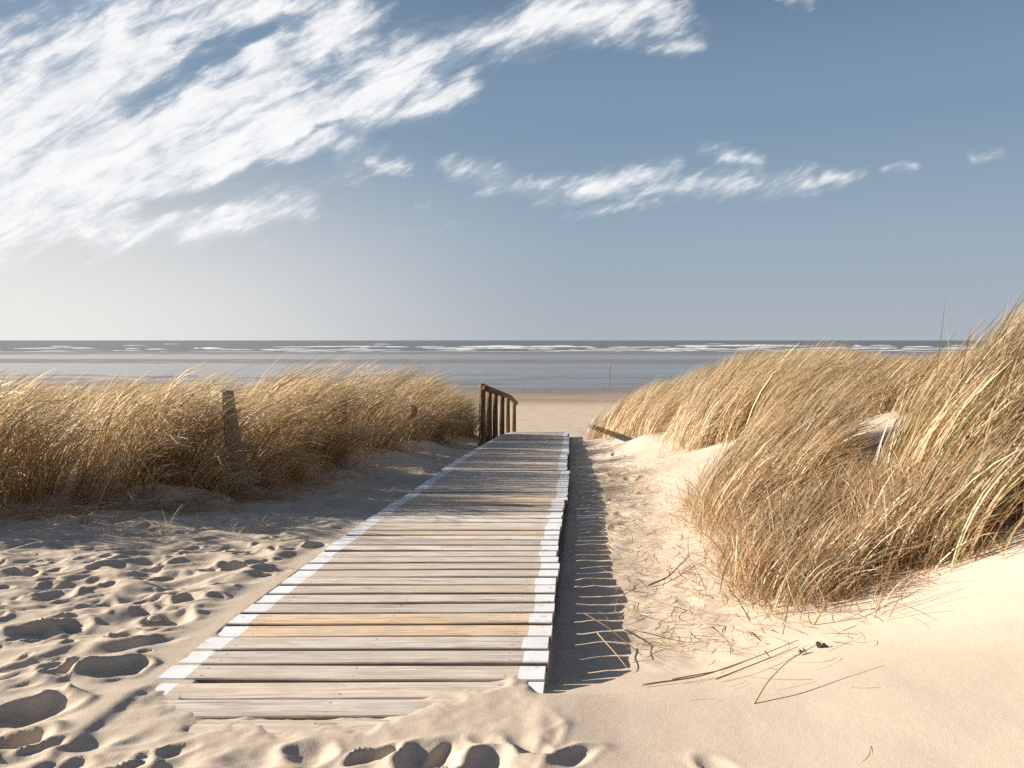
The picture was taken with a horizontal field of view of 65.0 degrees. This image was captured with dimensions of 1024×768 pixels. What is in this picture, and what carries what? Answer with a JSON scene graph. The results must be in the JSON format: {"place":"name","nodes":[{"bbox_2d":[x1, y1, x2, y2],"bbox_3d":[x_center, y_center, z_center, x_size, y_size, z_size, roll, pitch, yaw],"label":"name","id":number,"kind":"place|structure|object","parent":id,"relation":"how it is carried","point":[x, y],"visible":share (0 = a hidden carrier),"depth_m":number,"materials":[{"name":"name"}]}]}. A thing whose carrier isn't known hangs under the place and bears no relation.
{"place":"outdoors","nodes":[
{"label":"outdoors","id":0,"kind":"place"},
{"bbox_2d":[0,340,1007,390],"bbox_3d":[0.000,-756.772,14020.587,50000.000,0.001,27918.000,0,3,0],"label":"sea","id":1,"kind":"structure","parent":0,"point":[520,371],"depth_m":280.16,"materials":[{"name":"liquid"}]},
{"bbox_2d":[16,345,982,351],"bbox_3d":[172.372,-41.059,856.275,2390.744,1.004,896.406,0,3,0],"label":"surf","id":2,"kind":"structure","parent":1,"relation":"on","point":[506,346],"depth_m":570.04,"materials":[{"name":"white liquid"}]},
{"bbox_2d":[0,352,1023,767],"bbox_3d":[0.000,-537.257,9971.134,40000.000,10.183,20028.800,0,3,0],"label":"sand","id":3,"kind":"structure","parent":0,"point":[90,652],"depth_m":3.45,"materials":[{"name":"beige sand"}]},
{"bbox_2d":[62,505,119,527],"bbox_3d":[-3.018,0.955,5.756,0.281,0.190,0.378,1,3,20],"label":"grass tuft","id":4,"kind":"object","parent":3,"relation":"on","point":[82,522],"visible":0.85,"depth_m":5.80,"materials":[{"name":"beige plant"}]},
{"bbox_2d":[102,520,132,535],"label":"grass tuft","id":5,"kind":"object","parent":3,"relation":"on","point":[115,532],"visible":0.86,"depth_m":5.47,"materials":[{"name":"beige plant"}]},
{"bbox_2d":[148,615,160,621],"bbox_3d":[-1.701,1.116,3.826,0.061,0.028,0.048,11,14,-29],"label":"shell","id":6,"kind":"object","parent":3,"relation":"on","point":[154,618],"visible":1,"depth_m":3.81},
{"bbox_2d":[131,502,187,536],"bbox_3d":[-2.345,0.954,5.484,0.268,0.246,0.486,2,4,38],"label":"grass tuft","id":7,"kind":"object","parent":3,"relation":"on","point":[164,523],"visible":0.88,"depth_m":5.50,"materials":[{"name":"beige plant"}]},
{"bbox_2d":[0,358,367,514],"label":"marram grass","id":8,"kind":"structure","parent":3,"relation":"on","point":[134,417],"depth_m":6.95,"materials":[{"name":"beige plant"}]},
{"bbox_2d":[90,370,367,509],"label":"marram grass","id":9,"kind":"structure","parent":3,"relation":"on","point":[262,455],"depth_m":7.41,"materials":[{"name":"beige plant"}]},
{"bbox_2d":[219,390,251,488],"bbox_3d":[-2.497,0.638,7.324,0.319,1.180,0.141,0,3,0],"label":"fence post","id":10,"kind":"object","parent":3,"relation":"on","point":[227,422],"visible":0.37,"depth_m":7.26,"materials":[{"name":"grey wood"}]},
{"bbox_2d":[229,518,254,532],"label":"grass tuft","id":11,"kind":"object","parent":3,"relation":"on","point":[240,529],"visible":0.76,"depth_m":5.73,"materials":[{"name":"beige plant"}]},
{"bbox_2d":[255,516,285,532],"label":"grass tuft","id":12,"kind":"object","parent":3,"relation":"on","point":[265,523],"visible":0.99,"depth_m":5.87,"materials":[{"name":"beige plant"}]},
{"bbox_2d":[225,347,429,477],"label":"marram grass","id":13,"kind":"structure","parent":3,"relation":"on","point":[376,432],"depth_m":9.42,"materials":[{"name":"beige plant"}]},
{"bbox_2d":[337,401,346,456],"bbox_3d":[-2.025,0.687,9.652,0.146,0.984,0.118,0,3,0],"label":"fence post","id":14,"kind":"object","parent":3,"relation":"on","point":[343,421],"visible":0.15,"depth_m":9.59,"materials":[{"name":"brown wood"}]},
{"bbox_2d":[155,432,569,736],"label":"boardwalk","id":15,"kind":"structure","parent":3,"relation":"on","point":[444,581],"depth_m":3.89,"materials":[{"name":"brown wood"}]},
{"bbox_2d":[478,383,517,445],"bbox_3d":[-0.222,0.943,18.693,0.189,2.363,8.455,0,3,4],"label":"handrail","id":16,"kind":"object","parent":15,"relation":"attached to","point":[486,392],"visible":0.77,"depth_m":17.06,"materials":[{"name":"brown wood"}]},
{"bbox_2d":[408,404,416,439],"bbox_3d":[-1.597,0.760,12.961,0.152,0.879,0.122,0,3,0],"label":"fence post","id":17,"kind":"object","parent":3,"relation":"on","point":[415,409],"visible":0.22,"depth_m":12.91,"materials":[{"name":"brown wood"}]},
{"bbox_2d":[348,355,495,447],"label":"marram grass","id":18,"kind":"structure","parent":3,"relation":"on","point":[448,415],"depth_m":13.88,"materials":[{"name":"beige plant"}]},
{"bbox_2d":[0,432,917,762],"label":"dry grass debris","id":19,"kind":"object","parent":3,"relation":"on","point":[264,498],"depth_m":6.01,"materials":[{"name":"brown plant"}]},
{"bbox_2d":[583,613,641,654],"bbox_3d":[0.469,1.177,3.804,0.007,0.048,0.483,-2,3,-27],"label":"dry stem","id":20,"kind":"object","parent":3,"relation":"on","point":[609,628],"visible":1,"depth_m":3.82,"materials":[{"name":"beige plant"}]},
{"bbox_2d":[597,632,627,668],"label":"dry stem","id":21,"kind":"object","parent":3,"relation":"on","point":[610,648],"visible":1,"depth_m":3.63,"materials":[{"name":"plant"}]},
{"bbox_2d":[616,476,658,497],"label":"grass tuft","id":22,"kind":"object","parent":3,"relation":"on","point":[647,488],"visible":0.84,"depth_m":8.06,"materials":[{"name":"beige plant"}]},
{"bbox_2d":[650,438,680,459],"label":"grass tuft","id":23,"kind":"object","parent":3,"relation":"on","point":[662,453],"visible":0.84,"depth_m":10.65,"materials":[{"name":"beige plant"}]},
{"bbox_2d":[648,555,689,585],"bbox_3d":[0.977,1.136,4.881,0.056,0.094,0.470,3,4,44],"label":"stick","id":24,"kind":"object","parent":3,"relation":"on","point":[668,575],"visible":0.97,"depth_m":4.78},
{"bbox_2d":[663,487,683,506],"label":"grass tuft","id":25,"kind":"object","parent":3,"relation":"on","point":[673,496],"visible":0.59,"depth_m":7.17,"materials":[{"name":"beige plant"}]},
{"bbox_2d":[629,626,718,639],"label":"dry stem","id":26,"kind":"object","parent":3,"relation":"on","point":[668,635],"visible":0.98,"depth_m":3.81,"materials":[{"name":"plant"}]},
{"bbox_2d":[674,536,726,558],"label":"grass tuft","id":27,"kind":"object","parent":3,"relation":"on","point":[705,548],"visible":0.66,"depth_m":5.26,"materials":[{"name":"beige plant"}]},
{"bbox_2d":[685,573,736,596],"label":"grass tuft","id":28,"kind":"object","parent":3,"relation":"on","point":[704,586],"visible":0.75,"depth_m":4.40,"materials":[{"name":"beige plant"}]},
{"bbox_2d":[642,640,797,685],"bbox_3d":[0.859,1.127,3.257,0.797,0.059,0.027,-2,3,-27],"label":"dry stem","id":29,"kind":"object","parent":3,"relation":"on","point":[703,674],"visible":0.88,"depth_m":3.17,"materials":[{"name":"plant"}]},
{"bbox_2d":[672,651,770,679],"bbox_3d":[0.852,1.134,3.233,0.519,0.027,0.012,-2,4,-27],"label":"dry stem","id":30,"kind":"object","parent":3,"relation":"on","point":[713,671],"visible":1,"depth_m":3.19,"materials":[{"name":"plant"}]},
{"bbox_2d":[580,340,923,453],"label":"marram grass","id":31,"kind":"structure","parent":3,"relation":"on","point":[708,407],"depth_m":11.64,"materials":[{"name":"beige plant"}]},
{"bbox_2d":[715,646,798,679],"bbox_3d":[0.993,1.117,3.221,0.505,0.025,0.014,-2,4,-33],"label":"dry stem","id":32,"kind":"object","parent":3,"relation":"on","point":[749,665],"visible":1,"depth_m":3.17,"materials":[{"name":"plant"}]},
{"bbox_2d":[753,642,820,703],"bbox_3d":[0.990,1.043,2.902,0.404,0.151,0.020,-2,4,-35],"label":"dry stem","id":33,"kind":"object","parent":3,"relation":"on","point":[759,694],"visible":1,"depth_m":2.87,"materials":[{"name":"plant"}]},
{"bbox_2d":[810,570,825,625],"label":"dry stem","id":34,"kind":"object","parent":3,"relation":"on","point":[816,620],"visible":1,"depth_m":3.60,"materials":[{"name":"plant"}]},
{"bbox_2d":[816,641,828,647],"bbox_3d":[1.281,1.080,3.335,0.029,0.028,0.070,-2,4,-28],"label":"plant scrap","id":35,"kind":"object","parent":3,"relation":"on","point":[819,645],"visible":0.84,"depth_m":3.33,"materials":[{"name":"plant"}]},
{"bbox_2d":[869,558,933,618],"bbox_3d":[1.746,0.901,3.592,0.261,0.281,0.474,2,4,33],"label":"grass tuft","id":36,"kind":"object","parent":3,"relation":"on","point":[890,593],"visible":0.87,"depth_m":3.53,"materials":[{"name":"beige plant"}]},
{"bbox_2d":[832,292,1023,586],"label":"marram grass","id":37,"kind":"structure","parent":3,"relation":"on","point":[980,411],"depth_m":4.34,"materials":[{"name":"beige plant"}]},
{"bbox_2d":[0,0,1023,339],"label":"sky","id":38,"kind":"structure","parent":0,"point":[170,169],"materials":[{"name":"blue"}]},
{"bbox_2d":[653,367,900,547],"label":"marram grass","id":39,"kind":"structure","parent":0,"point":[813,430],"depth_m":5.91,"materials":[{"name":"beige plant"}]},
{"bbox_2d":[668,435,1022,621],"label":"marram grass","id":40,"kind":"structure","parent":0,"point":[800,542],"depth_m":4.14,"materials":[{"name":"beige plant"}]},
{"bbox_2d":[793,346,986,423],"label":"marram grass","id":41,"kind":"structure","parent":0,"point":[891,381],"depth_m":8.27,"materials":[{"name":"beige plant"}]}
]}

